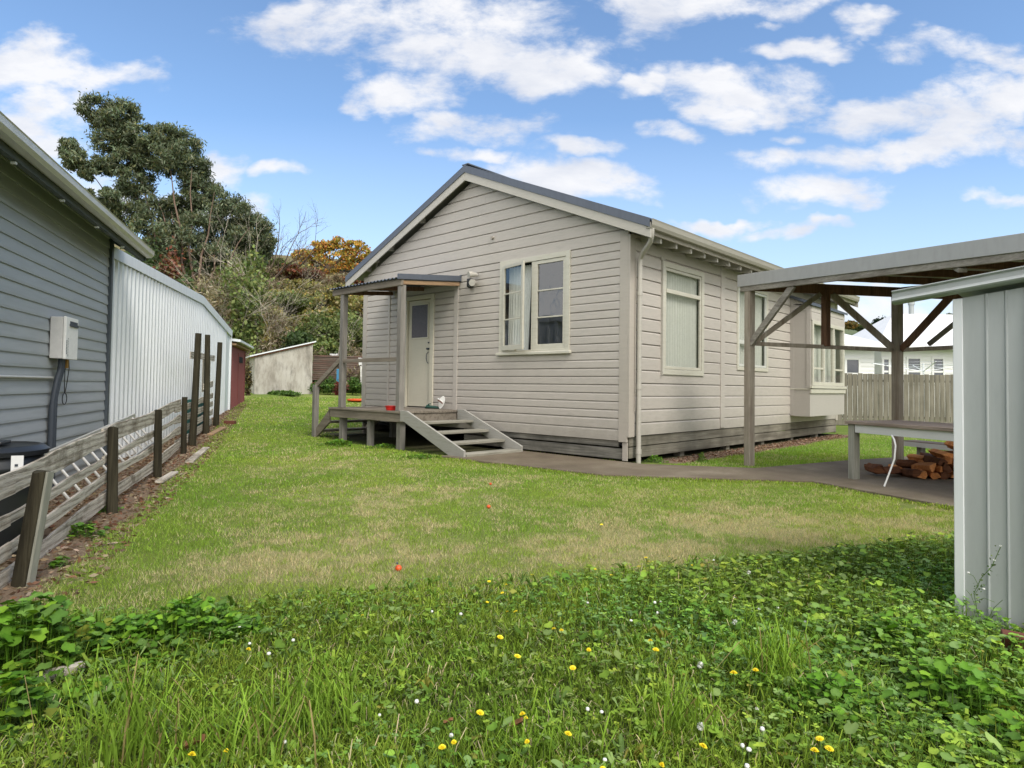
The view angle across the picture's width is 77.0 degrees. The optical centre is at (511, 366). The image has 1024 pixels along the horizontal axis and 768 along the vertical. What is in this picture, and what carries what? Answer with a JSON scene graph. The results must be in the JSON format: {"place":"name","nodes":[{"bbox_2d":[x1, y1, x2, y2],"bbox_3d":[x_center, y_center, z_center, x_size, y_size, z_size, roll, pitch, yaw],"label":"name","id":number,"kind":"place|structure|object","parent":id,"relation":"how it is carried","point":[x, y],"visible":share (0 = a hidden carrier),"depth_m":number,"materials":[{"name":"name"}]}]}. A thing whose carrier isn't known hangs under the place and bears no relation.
{"place":"outdoors","nodes":[
{"label":"outdoors","id":0,"kind":"place"},
{"bbox_2d":[0,244,1023,767],"bbox_3d":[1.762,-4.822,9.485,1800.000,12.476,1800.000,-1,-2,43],"label":"ground","id":1,"kind":"structure","parent":0,"point":[416,442],"depth_m":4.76,"materials":[{"name":"plant"}]},
{"bbox_2d":[0,440,49,557],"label":"compost bin","id":2,"kind":"object","parent":1,"relation":"on","point":[30,451],"visible":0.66,"depth_m":3.98,"materials":[{"name":"black plastic"}]},
{"bbox_2d":[11,456,23,470],"bbox_3d":[-2.847,0.582,3.700,0.060,0.140,0.010,1,-2,-18],"label":"card","id":3,"kind":"object","parent":2,"relation":"attached to","point":[17,462],"visible":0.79,"depth_m":3.70,"materials":[{"name":"paper"}]},
{"bbox_2d":[0,670,79,738],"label":"mallow plant","id":4,"kind":"object","parent":1,"relation":"on","point":[13,708],"visible":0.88,"depth_m":2.06,"materials":[{"name":"green plant"}]},
{"bbox_2d":[0,661,84,687],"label":"plank","id":5,"kind":"object","parent":1,"relation":"on","point":[71,667],"visible":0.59,"depth_m":2.38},
{"bbox_2d":[47,555,72,568],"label":"mallow plant","id":6,"kind":"object","parent":1,"relation":"on","point":[56,562],"visible":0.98,"depth_m":3.79,"materials":[{"name":"green plant"}]},
{"bbox_2d":[0,591,130,693],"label":"mallow plant","id":7,"kind":"object","parent":1,"relation":"on","point":[38,622],"visible":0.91,"depth_m":2.44,"materials":[{"name":"green plant"}]},
{"bbox_2d":[0,111,154,482],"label":"grey building","id":8,"kind":"structure","parent":1,"relation":"on","point":[63,231],"depth_m":6.29,"materials":[{"name":"paint"}]},
{"bbox_2d":[47,316,78,486],"bbox_3d":[-4.630,0.366,6.660,0.154,1.740,0.499,1,-2,-18],"label":"meter box","id":9,"kind":"object","parent":8,"relation":"attached to","point":[63,348],"visible":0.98,"depth_m":6.46,"materials":[{"name":"white plastic"}]},
{"bbox_2d":[64,521,110,540],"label":"mallow plant","id":10,"kind":"object","parent":1,"relation":"on","point":[81,528],"visible":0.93,"depth_m":4.52,"materials":[{"name":"green plant"}]},
{"bbox_2d":[54,676,130,728],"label":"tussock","id":11,"kind":"object","parent":1,"relation":"on","point":[104,682],"visible":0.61,"depth_m":2.17,"materials":[{"name":"green plant"}]},
{"bbox_2d":[0,397,187,589],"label":"rail fence","id":12,"kind":"object","parent":1,"relation":"on","point":[30,545],"visible":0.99,"depth_m":4.43,"materials":[{"name":"wood"}]},
{"bbox_2d":[44,414,153,498],"bbox_3d":[-3.991,0.826,6.349,0.323,0.574,3.405,1,-2,-19],"label":"ladder","id":13,"kind":"object","parent":1,"relation":"on","point":[86,479],"visible":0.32,"depth_m":6.08,"materials":[{"name":"metal"}]},
{"bbox_2d":[40,613,196,664],"bbox_3d":[-1.620,1.095,2.686,0.555,0.132,0.528,0,-2,29],"label":"mallow plant","id":14,"kind":"object","parent":1,"relation":"on","point":[123,622],"visible":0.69,"depth_m":2.62,"materials":[{"name":"green plant"}]},
{"bbox_2d":[1,636,243,767],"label":"grass tussock","id":15,"kind":"object","parent":1,"relation":"on","point":[126,736],"depth_m":1.79,"materials":[{"name":"plant"}]},
{"bbox_2d":[120,222,169,272],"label":"hillside shrub","id":16,"kind":"object","parent":1,"relation":"on","point":[152,259],"visible":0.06,"depth_m":30.63,"materials":[{"name":"green plant"}]},
{"bbox_2d":[55,88,278,292],"bbox_3d":[-17.622,-7.160,33.548,10.395,13.647,4.788,2,-2,-22],"label":"eucalyptus tree","id":17,"kind":"object","parent":1,"relation":"on","point":[165,149],"visible":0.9,"depth_m":32.85,"materials":[{"name":"green plant"}]},
{"bbox_2d":[152,235,185,282],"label":"hillside shrub","id":18,"kind":"object","parent":1,"relation":"on","point":[170,262],"visible":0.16,"depth_m":31.07,"materials":[{"name":"brown plant"}]},
{"bbox_2d":[108,247,232,458],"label":"corrugated shed","id":19,"kind":"structure","parent":1,"relation":"on","point":[159,320],"depth_m":10.61,"materials":[{"name":"metal"}]},
{"bbox_2d":[99,592,288,680],"bbox_3d":[-1.434,1.068,2.730,0.712,0.194,0.846,0,-2,14],"label":"mallow plant","id":20,"kind":"object","parent":1,"relation":"on","point":[187,615],"visible":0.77,"depth_m":2.67,"materials":[{"name":"green plant"}]},
{"bbox_2d":[185,447,209,462],"bbox_3d":[-4.672,1.302,9.589,0.100,0.034,2.000,1,-2,-19],"label":"plank","id":21,"kind":"object","parent":1,"relation":"on","point":[196,455],"visible":1,"depth_m":9.30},
{"bbox_2d":[174,333,221,445],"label":"stock gate posts","id":22,"kind":"object","parent":1,"relation":"on","point":[199,414],"visible":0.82,"depth_m":12.61,"materials":[{"name":"wood"}]},
{"bbox_2d":[175,259,224,315],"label":"hillside shrub","id":23,"kind":"object","parent":1,"relation":"on","point":[179,279],"visible":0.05,"depth_m":31.62,"materials":[{"name":"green plant"}]},
{"bbox_2d":[184,257,225,320],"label":"hillside shrub","id":24,"kind":"object","parent":1,"relation":"on","point":[212,277],"visible":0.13,"depth_m":32.31,"materials":[{"name":"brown plant"}]},
{"bbox_2d":[190,257,236,325],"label":"hillside shrub","id":25,"kind":"object","parent":1,"relation":"on","point":[218,302],"visible":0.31,"depth_m":29.52,"materials":[{"name":"green plant"}]},
{"bbox_2d":[123,658,334,767],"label":"grass tussock","id":26,"kind":"object","parent":1,"relation":"on","point":[253,721],"depth_m":1.83,"materials":[{"name":"plant"}]},
{"bbox_2d":[178,613,289,661],"bbox_3d":[-1.164,1.106,2.715,0.380,0.124,0.460,1,-2,0],"label":"mallow plant","id":27,"kind":"object","parent":1,"relation":"on","point":[248,622],"visible":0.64,"depth_m":2.70,"materials":[{"name":"green plant"}]},
{"bbox_2d":[223,253,250,336],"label":"hillside shrub","id":28,"kind":"object","parent":1,"relation":"on","point":[228,299],"visible":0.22,"depth_m":30.12,"materials":[{"name":"green plant"}]},
{"bbox_2d":[209,240,264,320],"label":"hillside shrub","id":29,"kind":"object","parent":1,"relation":"on","point":[232,271],"visible":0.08,"depth_m":32.28,"materials":[{"name":"green plant"}]},
{"bbox_2d":[230,339,253,408],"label":"red shed","id":30,"kind":"structure","parent":1,"relation":"on","point":[238,358],"depth_m":19.71,"materials":[{"name":"metal"}]},
{"bbox_2d":[215,243,280,355],"bbox_3d":[-12.642,-2.692,30.482,2.403,6.826,3.426,1,-2,-4],"label":"hillside shrub","id":31,"kind":"object","parent":1,"relation":"on","point":[247,329],"visible":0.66,"depth_m":29.81,"materials":[{"name":"green plant"}]},
{"bbox_2d":[196,207,299,339],"bbox_3d":[-12.663,-3.682,31.112,4.315,8.494,5.268,-1,-2,43],"label":"bare sapling","id":32,"kind":"object","parent":1,"relation":"on","point":[220,261],"visible":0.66,"depth_m":30.62,"materials":[{"name":"plant"}]},
{"bbox_2d":[245,360,252,395],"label":"garden plant","id":33,"kind":"object","parent":1,"relation":"on","point":[249,382],"visible":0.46,"depth_m":25.00,"materials":[{"name":"green plant"}]},
{"bbox_2d":[243,331,275,361],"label":"hillside shrub","id":34,"kind":"object","parent":1,"relation":"on","point":[264,346],"visible":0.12,"depth_m":29.97,"materials":[{"name":"green plant"}]},
{"bbox_2d":[229,271,291,353],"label":"hillside shrub","id":35,"kind":"object","parent":1,"relation":"on","point":[274,322],"visible":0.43,"depth_m":30.80,"materials":[{"name":"green plant"}]},
{"bbox_2d":[199,206,326,324],"bbox_3d":[-12.456,-4.560,32.742,7.352,9.051,3.855,2,-2,-33],"label":"bare sapling","id":36,"kind":"object","parent":1,"relation":"on","point":[255,266],"visible":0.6,"depth_m":32.95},
{"bbox_2d":[258,330,288,352],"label":"hillside shrub","id":37,"kind":"object","parent":1,"relation":"on","point":[272,346],"visible":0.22,"depth_m":31.52,"materials":[{"name":"green plant"}]},
{"bbox_2d":[246,341,315,393],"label":"cement sheet shed","id":38,"kind":"structure","parent":1,"relation":"on","point":[287,368],"depth_m":26.40,"materials":[{"name":"concrete"}]},
{"bbox_2d":[267,389,303,395],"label":"garden plant","id":39,"kind":"object","parent":1,"relation":"on","point":[283,392],"visible":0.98,"depth_m":25.29,"materials":[{"name":"green plant"}]},
{"bbox_2d":[263,287,315,298],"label":"hillside shrub","id":40,"kind":"object","parent":1,"relation":"on","point":[297,292],"visible":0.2,"depth_m":41.14,"materials":[{"name":"green plant"}]},
{"bbox_2d":[262,289,317,312],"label":"hillside shrub","id":41,"kind":"object","parent":1,"relation":"on","point":[297,304],"visible":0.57,"depth_m":39.28,"materials":[{"name":"green plant"}]},
{"bbox_2d":[251,198,330,289],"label":"bare tree","id":42,"kind":"object","parent":1,"relation":"on","point":[287,265],"visible":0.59,"depth_m":43.81,"materials":[{"name":"brown plant"}]},
{"bbox_2d":[270,329,316,350],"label":"hillside shrub","id":43,"kind":"object","parent":1,"relation":"on","point":[296,338],"visible":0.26,"depth_m":30.72,"materials":[{"name":"green plant"}]},
{"bbox_2d":[268,262,323,333],"bbox_3d":[-10.756,-2.889,32.905,4.110,5.970,3.084,1,-2,9],"label":"bare sapling","id":44,"kind":"object","parent":1,"relation":"on","point":[298,293],"visible":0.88,"depth_m":33.04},
{"bbox_2d":[275,263,317,280],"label":"hillside shrub","id":45,"kind":"object","parent":1,"relation":"on","point":[286,270],"visible":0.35,"depth_m":44.67,"materials":[{"name":"brown plant"}]},
{"bbox_2d":[276,278,322,291],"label":"hillside shrub","id":46,"kind":"object","parent":1,"relation":"on","point":[294,283],"visible":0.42,"depth_m":42.79,"materials":[{"name":"green plant"}]},
{"bbox_2d":[276,266,329,280],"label":"hillside shrub","id":47,"kind":"object","parent":1,"relation":"on","point":[313,271],"visible":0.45,"depth_m":44.68,"materials":[{"name":"brown plant"}]},
{"bbox_2d":[227,640,386,767],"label":"grass tussock","id":48,"kind":"object","parent":1,"relation":"on","point":[315,705],"depth_m":1.99,"materials":[{"name":"plant"}]},
{"bbox_2d":[290,305,335,329],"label":"hillside shrub","id":49,"kind":"object","parent":1,"relation":"on","point":[330,309],"visible":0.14,"depth_m":36.89,"materials":[{"name":"green plant"}]},
{"bbox_2d":[290,309,339,343],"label":"hillside shrub","id":50,"kind":"object","parent":1,"relation":"on","point":[327,330],"visible":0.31,"depth_m":32.59,"materials":[{"name":"green plant"}]},
{"bbox_2d":[295,282,353,294],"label":"hillside shrub","id":51,"kind":"object","parent":1,"relation":"on","point":[337,285],"visible":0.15,"depth_m":43.09,"materials":[{"name":"green plant"}]},
{"bbox_2d":[320,375,337,394],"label":"garden plant","id":52,"kind":"object","parent":1,"relation":"on","point":[327,385],"visible":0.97,"depth_m":26.58,"materials":[{"name":"green plant"}]},
{"bbox_2d":[289,235,371,273],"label":"autumn tree","id":53,"kind":"object","parent":1,"relation":"on","point":[348,253],"visible":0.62,"depth_m":49.56,"materials":[{"name":"orange plant"}]},
{"bbox_2d":[309,337,352,355],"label":"hillside shrub","id":54,"kind":"object","parent":1,"relation":"on","point":[334,348],"visible":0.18,"depth_m":30.18,"materials":[{"name":"green plant"}]},
{"bbox_2d":[316,272,347,285],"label":"hillside shrub","id":55,"kind":"object","parent":1,"relation":"on","point":[335,277],"visible":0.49,"depth_m":44.76,"materials":[{"name":"green plant"}]},
{"bbox_2d":[306,285,363,316],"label":"hillside shrub","id":56,"kind":"object","parent":1,"relation":"on","point":[331,300],"visible":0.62,"depth_m":39.73,"materials":[{"name":"green plant"}]},
{"bbox_2d":[312,355,361,389],"bbox_3d":[-7.474,0.277,28.544,2.850,1.520,0.725,1,-2,-13],"label":"fence","id":57,"kind":"object","parent":1,"relation":"on","point":[322,364],"visible":0.34,"depth_m":28.22,"materials":[{"name":"brown wood"}]},
{"bbox_2d":[316,438,360,445],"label":"mallow plant","id":58,"kind":"object","parent":1,"relation":"on","point":[341,442],"visible":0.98,"depth_m":11.41,"materials":[{"name":"green plant"}]},
{"bbox_2d":[311,358,378,436],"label":"side steps","id":59,"kind":"structure","parent":1,"relation":"on","point":[319,429],"depth_m":12.58,"materials":[{"name":"wood"}]},
{"bbox_2d":[337,311,362,354],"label":"hillside shrub","id":60,"kind":"object","parent":1,"relation":"on","point":[354,330],"visible":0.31,"depth_m":32.98,"materials":[{"name":"green plant"}]},
{"bbox_2d":[346,376,361,394],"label":"garden plant","id":61,"kind":"object","parent":1,"relation":"on","point":[355,385],"visible":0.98,"depth_m":26.63,"materials":[{"name":"green plant"}]},
{"bbox_2d":[328,273,461,449],"bbox_3d":[-2.217,-0.094,12.006,2.310,3.210,1.419,-1,-2,43],"label":"porch","id":62,"kind":"object","parent":1,"relation":"on","point":[401,284],"visible":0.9,"depth_m":11.44,"materials":[{"name":"wood"}]},
{"bbox_2d":[0,404,846,670],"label":"leaf litter","id":63,"kind":"object","parent":1,"relation":"on","point":[221,416],"visible":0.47,"depth_m":5.97,"materials":[{"name":"brown plant"}]},
{"bbox_2d":[400,409,522,456],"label":"porch steps","id":64,"kind":"structure","parent":1,"relation":"on","point":[439,440],"depth_m":10.47,"materials":[{"name":"paint"}]},
{"bbox_2d":[0,529,1023,767],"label":"leafy ground cover","id":65,"kind":"object","parent":1,"relation":"on","point":[949,754],"visible":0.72,"depth_m":2.57,"materials":[{"name":"green plant"}]},
{"bbox_2d":[0,532,1023,767],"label":"long grass","id":66,"kind":"structure","parent":1,"relation":"on","point":[379,750],"depth_m":2.31,"materials":[{"name":"plant"}]},
{"bbox_2d":[472,685,626,767],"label":"grass tussock","id":67,"kind":"object","parent":1,"relation":"on","point":[515,731],"depth_m":1.87,"materials":[{"name":"plant"}]},
{"bbox_2d":[345,163,859,463],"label":"weatherboard cottage","id":68,"kind":"structure","parent":1,"relation":"on","point":[558,316],"depth_m":11.07,"materials":[{"name":"paint"}]},
{"bbox_2d":[407,299,430,406],"bbox_3d":[-1.823,-0.267,12.640,0.720,2.085,0.100,-1,-2,43],"label":"door","id":69,"kind":"structure","parent":68,"relation":"in","point":[419,311],"depth_m":12.65,"materials":[{"name":"paint"}]},
{"bbox_2d":[495,250,571,355],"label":"window","id":70,"kind":"structure","parent":68,"relation":"in","point":[534,294],"depth_m":10.98,"materials":[{"name":"paint"}]},
{"bbox_2d":[659,257,704,375],"bbox_3d":[2.607,-0.759,10.604,0.516,1.830,1.445,-1,-2,43],"label":"window","id":71,"kind":"structure","parent":68,"relation":"in","point":[682,288],"depth_m":10.54,"materials":[{"name":"paint"}]},
{"bbox_2d":[735,287,767,371],"bbox_3d":[4.499,-0.721,12.631,0.500,1.610,1.450,-1,-2,43],"label":"window","id":72,"kind":"structure","parent":68,"relation":"in","point":[761,298],"depth_m":12.74,"materials":[{"name":"paint"}]},
{"bbox_2d":[789,295,847,416],"bbox_3d":[6.984,-0.214,14.599,0.480,2.615,2.470,-1,-2,43],"label":"bay window","id":73,"kind":"structure","parent":68,"relation":"in","point":[824,369],"depth_m":13.89,"materials":[{"name":"paint"}]},
{"bbox_2d":[607,665,762,756],"bbox_3d":[0.518,1.080,2.034,0.468,0.173,0.372,1,-2,-6],"label":"grass tussock","id":74,"kind":"object","parent":1,"relation":"on","point":[668,704],"depth_m":2.01,"materials":[{"name":"plant"}]},
{"bbox_2d":[700,601,850,698],"bbox_3d":[1.005,1.034,2.367,0.495,0.298,0.630,-1,-2,43],"label":"grass tussock","id":75,"kind":"object","parent":1,"relation":"on","point":[785,661],"depth_m":2.35,"materials":[{"name":"plant"}]},
{"bbox_2d":[744,670,950,757],"bbox_3d":[1.078,1.113,2.198,0.561,0.142,0.581,1,-2,-20],"label":"mallow plant","id":76,"kind":"object","parent":1,"relation":"on","point":[840,678],"visible":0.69,"depth_m":2.14,"materials":[{"name":"green plant"}]},
{"bbox_2d":[836,373,952,424],"bbox_3d":[22.555,1.178,19.673,36.022,1.669,0.195,1,-2,4],"label":"paling fence","id":77,"kind":"object","parent":1,"relation":"on","point":[872,396],"visible":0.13,"depth_m":20.30,"materials":[{"name":"wood"}]},
{"bbox_2d":[871,361,952,374],"bbox_3d":[15.028,0.940,23.491,2.425,2.163,2.425,2,-2,-25],"label":"clothesline","id":78,"kind":"object","parent":1,"relation":"on","point":[923,366],"visible":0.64,"depth_m":23.49,"materials":[{"name":"metal"}]},
{"bbox_2d":[821,610,1004,667],"bbox_3d":[1.623,1.145,2.833,0.702,0.135,0.597,1,-2,-3],"label":"mallow plant","id":79,"kind":"object","parent":1,"relation":"on","point":[880,633],"visible":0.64,"depth_m":2.76,"materials":[{"name":"green plant"}]},
{"bbox_2d":[854,655,1023,748],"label":"mallow plant","id":80,"kind":"object","parent":1,"relation":"on","point":[942,670],"visible":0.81,"depth_m":2.20,"materials":[{"name":"green plant"}]},
{"bbox_2d":[891,266,1023,629],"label":"garden shed","id":81,"kind":"structure","parent":1,"relation":"on","point":[988,368],"depth_m":3.04,"materials":[{"name":"metal"}]},
{"bbox_2d":[940,708,1023,766],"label":"mallow plant","id":82,"kind":"object","parent":1,"relation":"on","point":[1007,715],"visible":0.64,"depth_m":1.95,"materials":[{"name":"green plant"}]},
{"bbox_2d":[966,545,1002,623],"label":"shepherds weed","id":83,"kind":"object","parent":1,"relation":"on","point":[993,564],"visible":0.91,"depth_m":2.99,"materials":[{"name":"green plant"}]},
{"bbox_2d":[1000,629,1023,656],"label":"brick","id":84,"kind":"object","parent":1,"relation":"on","point":[1005,632],"visible":0.43,"depth_m":2.65,"materials":[{"name":"ceramic"}]},
{"bbox_2d":[0,0,1023,323],"label":"sky","id":85,"kind":"structure","parent":0,"point":[782,133],"materials":[{"name":"blue"}]},
{"bbox_2d":[434,433,953,513],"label":"edge grass","id":86,"kind":"structure","parent":0,"point":[887,438],"depth_m":10.04,"materials":[{"name":"plant"}]},
{"bbox_2d":[441,451,953,508],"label":"path","id":87,"kind":"structure","parent":0,"point":[928,489],"depth_m":8.19,"materials":[{"name":"concrete"}]},
{"bbox_2d":[864,463,885,473],"bbox_3d":[4.597,1.297,8.134,0.177,0.114,0.289,24,1,7],"label":"firewood log","id":88,"kind":"object","parent":87,"relation":"on","point":[873,468],"visible":1,"depth_m":8.04,"materials":[{"name":"brown wood"}]},
{"bbox_2d":[737,233,1023,465],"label":"pergola","id":89,"kind":"object","parent":87,"relation":"on","point":[928,265],"visible":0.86,"depth_m":8.89,"materials":[{"name":"wood"}]},
{"bbox_2d":[845,420,953,478],"bbox_3d":[4.816,1.000,7.092,0.970,0.705,2.135,1,-2,-17],"label":"workbench","id":90,"kind":"object","parent":87,"relation":"on","point":[926,430],"visible":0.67,"depth_m":7.44,"materials":[{"name":"paint"}]},
{"bbox_2d":[901,468,922,477],"bbox_3d":[4.964,1.315,8.009,0.138,0.104,0.297,-18,-8,1],"label":"firewood log","id":91,"kind":"object","parent":87,"relation":"on","point":[911,473],"visible":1,"depth_m":7.91,"materials":[{"name":"brown wood"}]},
{"bbox_2d":[904,440,952,454],"bbox_3d":[6.365,1.265,8.602,0.320,0.370,2.436,1,-2,-17],"label":"bench","id":92,"kind":"object","parent":87,"relation":"on","point":[921,445],"visible":0.41,"depth_m":9.37,"materials":[{"name":"paint"}]},
{"bbox_2d":[927,471,940,478],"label":"firewood log","id":93,"kind":"object","parent":87,"relation":"on","point":[934,475],"visible":0.72,"depth_m":7.86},
{"bbox_2d":[911,462,935,472],"bbox_3d":[5.152,1.245,8.030,0.150,0.113,0.313,-33,-3,-9],"label":"firewood log","id":94,"kind":"object","parent":93,"relation":"on","point":[928,467],"visible":0.74,"depth_m":7.96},
{"bbox_2d":[935,471,950,478],"bbox_3d":[5.307,1.327,7.998,0.138,0.104,0.297,-15,1,7],"label":"firewood log","id":95,"kind":"object","parent":87,"relation":"on","point":[944,475],"visible":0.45,"depth_m":7.86,"materials":[{"name":"brown wood"}]},
{"bbox_2d":[934,465,942,471],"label":"firewood log","id":96,"kind":"object","parent":95,"relation":"on","point":[938,468],"visible":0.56,"depth_m":7.89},
{"bbox_2d":[923,455,947,465],"bbox_3d":[5.287,1.172,8.044,0.138,0.104,0.297,-6,2,-3],"label":"firewood log","id":97,"kind":"object","parent":96,"relation":"on","point":[936,460],"visible":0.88,"depth_m":7.97,"materials":[{"name":"brown wood"}]},
{"bbox_2d":[842,334,885,418],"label":"neighbour house","id":98,"kind":"structure","parent":0,"point":[857,361],"depth_m":25.61,"materials":[{"name":"white paint"}]},
{"bbox_2d":[845,358,860,387],"bbox_3d":[13.547,0.238,25.593,0.624,1.190,0.060,1,-2,0],"label":"window","id":99,"kind":"structure","parent":98,"relation":"in","point":[852,365],"depth_m":25.59,"materials":[{"name":"white paint"}]},
{"bbox_2d":[852,314,952,416],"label":"neighbour house","id":100,"kind":"structure","parent":0,"point":[935,327],"depth_m":27.04,"materials":[{"name":"white paint"}]},
{"bbox_2d":[882,358,890,373],"bbox_3d":[15.699,0.161,26.997,0.355,1.090,0.060,1,-2,0],"label":"window","id":101,"kind":"structure","parent":100,"relation":"in","point":[885,361],"depth_m":26.98,"materials":[{"name":"white paint"}]},
{"bbox_2d":[906,357,921,374],"bbox_3d":[16.867,0.152,26.997,0.650,1.140,0.060,1,-2,0],"label":"window","id":102,"kind":"structure","parent":100,"relation":"in","point":[910,361],"depth_m":26.99,"materials":[{"name":"white paint"}]},
{"bbox_2d":[931,357,944,383],"bbox_3d":[17.888,0.167,26.997,0.543,1.140,0.060,1,-2,0],"label":"window","id":103,"kind":"structure","parent":100,"relation":"in","point":[941,371],"depth_m":26.99,"materials":[{"name":"white paint"}]},
{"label":"firewood log","id":104,"kind":"object","parent":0,"visible":0},
{"bbox_2d":[895,459,917,467],"bbox_3d":[5.117,1.255,8.312,0.154,0.100,0.251,18,-12,-17],"label":"firewood log","id":105,"kind":"object","parent":104,"relation":"on","point":[907,463],"visible":0.69,"depth_m":8.28,"materials":[{"name":"brown wood"}]},
{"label":"firewood log","id":106,"kind":"object","parent":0,"visible":0},
{"bbox_2d":[937,456,951,463],"bbox_3d":[5.389,1.189,8.081,0.151,0.113,0.313,-19,-11,7],"label":"firewood log","id":107,"kind":"object","parent":106,"relation":"on","point":[948,459],"visible":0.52,"depth_m":7.94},
{"bbox_2d":[928,449,953,458],"bbox_3d":[5.412,1.097,8.137,0.151,0.113,0.313,25,3,-2],"label":"firewood log","id":108,"kind":"object","parent":107,"relation":"on","point":[937,453],"visible":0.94,"depth_m":8.09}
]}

